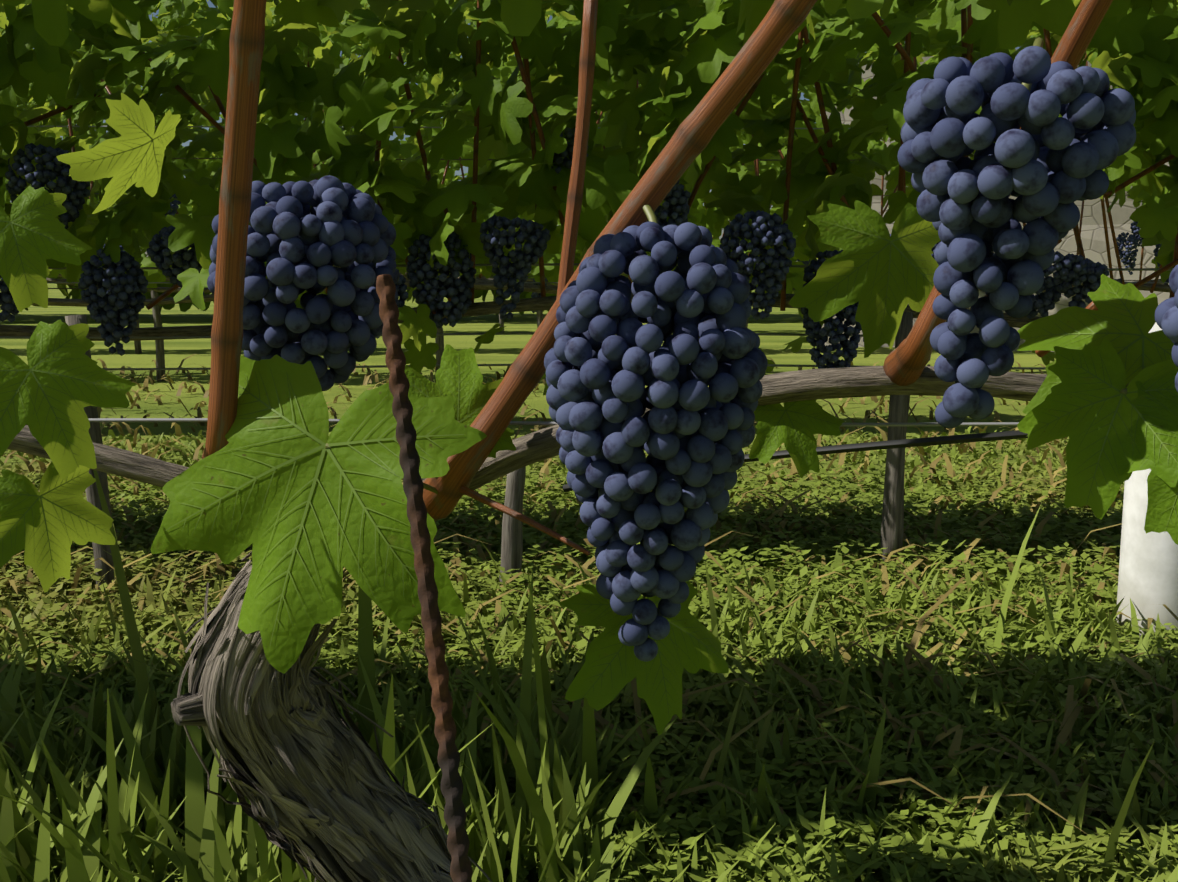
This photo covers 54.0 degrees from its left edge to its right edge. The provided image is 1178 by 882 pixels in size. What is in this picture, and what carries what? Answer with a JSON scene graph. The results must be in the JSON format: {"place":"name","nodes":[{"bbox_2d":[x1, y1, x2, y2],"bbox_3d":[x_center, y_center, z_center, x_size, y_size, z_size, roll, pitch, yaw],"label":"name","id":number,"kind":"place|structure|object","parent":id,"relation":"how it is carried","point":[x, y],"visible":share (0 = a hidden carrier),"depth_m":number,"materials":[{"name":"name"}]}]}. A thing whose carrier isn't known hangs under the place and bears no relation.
{"place":"outdoors","nodes":[
{"label":"outdoors","id":0,"kind":"place"},
{"bbox_2d":[6,0,1032,272],"label":"sky","id":1,"kind":"structure","parent":0,"point":[465,169],"materials":[{"name":"white"}]},
{"bbox_2d":[0,292,1042,340],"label":"cordon row","id":2,"kind":"object","parent":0,"point":[522,305],"visible":0.17,"depth_m":1.91,"materials":[{"name":"brown wood"}]},
{"bbox_2d":[0,126,1172,369],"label":"wires","id":3,"kind":"object","parent":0,"point":[476,334],"visible":0.08,"depth_m":1.91,"materials":[{"name":"grey metal"}]},
{"bbox_2d":[0,283,1177,881],"bbox_3d":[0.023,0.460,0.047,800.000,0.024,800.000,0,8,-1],"label":"ground","id":4,"kind":"structure","parent":0,"point":[502,349],"depth_m":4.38,"materials":[{"name":"green plant"}]},
{"bbox_2d":[376,274,472,881],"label":"rebar stake","id":5,"kind":"object","parent":4,"relation":"on","point":[452,786],"visible":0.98,"depth_m":0.55,"materials":[{"name":"brown metal"}]},
{"bbox_2d":[65,312,912,591],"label":"trellis posts","id":6,"kind":"object","parent":4,"relation":"on","point":[892,528],"visible":0.52,"depth_m":1.72,"materials":[{"name":"wood"}]},
{"bbox_2d":[88,418,1018,426],"bbox_3d":[-0.005,-0.011,0.680,1.182,0.006,0.002,0,8,-1],"label":"trellis wire","id":7,"kind":"object","parent":6,"relation":"attached to","point":[511,422],"visible":0.38,"depth_m":0.68,"materials":[{"name":"grey metal"}]},
{"bbox_2d":[563,430,1027,491],"bbox_3d":[0.218,0.010,0.726,0.488,0.068,0.037,2,8,12],"label":"drip hose","id":8,"kind":"object","parent":7,"relation":"hanging from","point":[930,441],"visible":0.35,"depth_m":0.71,"materials":[{"name":"black"}]},
{"bbox_2d":[0,0,1177,881],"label":"vine","id":9,"kind":"object","parent":4,"relation":"on","point":[672,58],"depth_m":1.80,"materials":[{"name":"green plant"}]},
{"bbox_2d":[7,366,1046,521],"bbox_3d":[-0.004,0.007,0.665,1.037,0.103,0.049,0,8,-1],"label":"vine cordon","id":10,"kind":"object","parent":9,"relation":"attached to","point":[781,387],"visible":0.33,"depth_m":0.66,"materials":[{"name":"brown wood"}]},
{"bbox_2d":[24,0,1177,554],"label":"vine canes","id":11,"kind":"object","parent":10,"relation":"attached to","point":[706,118],"visible":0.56,"depth_m":0.60,"materials":[{"name":"brown wood"}]},
{"bbox_2d":[0,127,1168,368],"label":"grape clusters","id":12,"kind":"object","parent":11,"relation":"hanging from","point":[112,283],"visible":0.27,"depth_m":1.79,"materials":[{"name":"food"}]},
{"bbox_2d":[207,46,1177,661],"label":"grape clusters","id":13,"kind":"object","parent":11,"relation":"hanging from","point":[691,354],"visible":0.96,"depth_m":0.53,"materials":[{"name":"blue food"}]},
{"bbox_2d":[325,37,1132,493],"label":"grape stems","id":14,"kind":"object","parent":11,"relation":"on","point":[651,215],"visible":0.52,"depth_m":0.57,"materials":[{"name":"green"}]},
{"bbox_2d":[0,93,1177,735],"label":"vine leaves","id":15,"kind":"object","parent":9,"relation":"attached to","point":[396,599],"visible":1,"depth_m":0.59,"materials":[{"name":"green plant"}]},
{"bbox_2d":[0,105,1177,712],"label":"leaf veins","id":16,"kind":"object","parent":15,"relation":"attached to","point":[342,473],"visible":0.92,"depth_m":0.59,"materials":[{"name":"green plant"}]},
{"bbox_2d":[123,278,1121,382],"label":"vine trunks","id":17,"kind":"object","parent":4,"relation":"on","point":[160,354],"visible":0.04,"depth_m":5.18,"materials":[{"name":"brown wood"}]},
{"bbox_2d":[1,158,1169,306],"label":"cordons","id":18,"kind":"object","parent":17,"relation":"on","point":[483,282],"visible":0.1,"depth_m":3.44,"materials":[{"name":"brown wood"}]},
{"bbox_2d":[68,45,1161,292],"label":"canes","id":19,"kind":"object","parent":18,"relation":"attached to","point":[1104,205],"visible":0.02,"depth_m":3.47,"materials":[{"name":"brown plant"}]},
{"bbox_2d":[1116,323,1177,637],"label":"grow tube","id":20,"kind":"object","parent":4,"relation":"on","point":[1148,575],"visible":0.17,"depth_m":1.44,"materials":[{"name":"white plastic"}]},
{"bbox_2d":[822,49,1169,351],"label":"stone wall","id":21,"kind":"structure","parent":0,"point":[1093,239],"depth_m":7.19,"materials":[{"name":"beige stone"}]}
]}

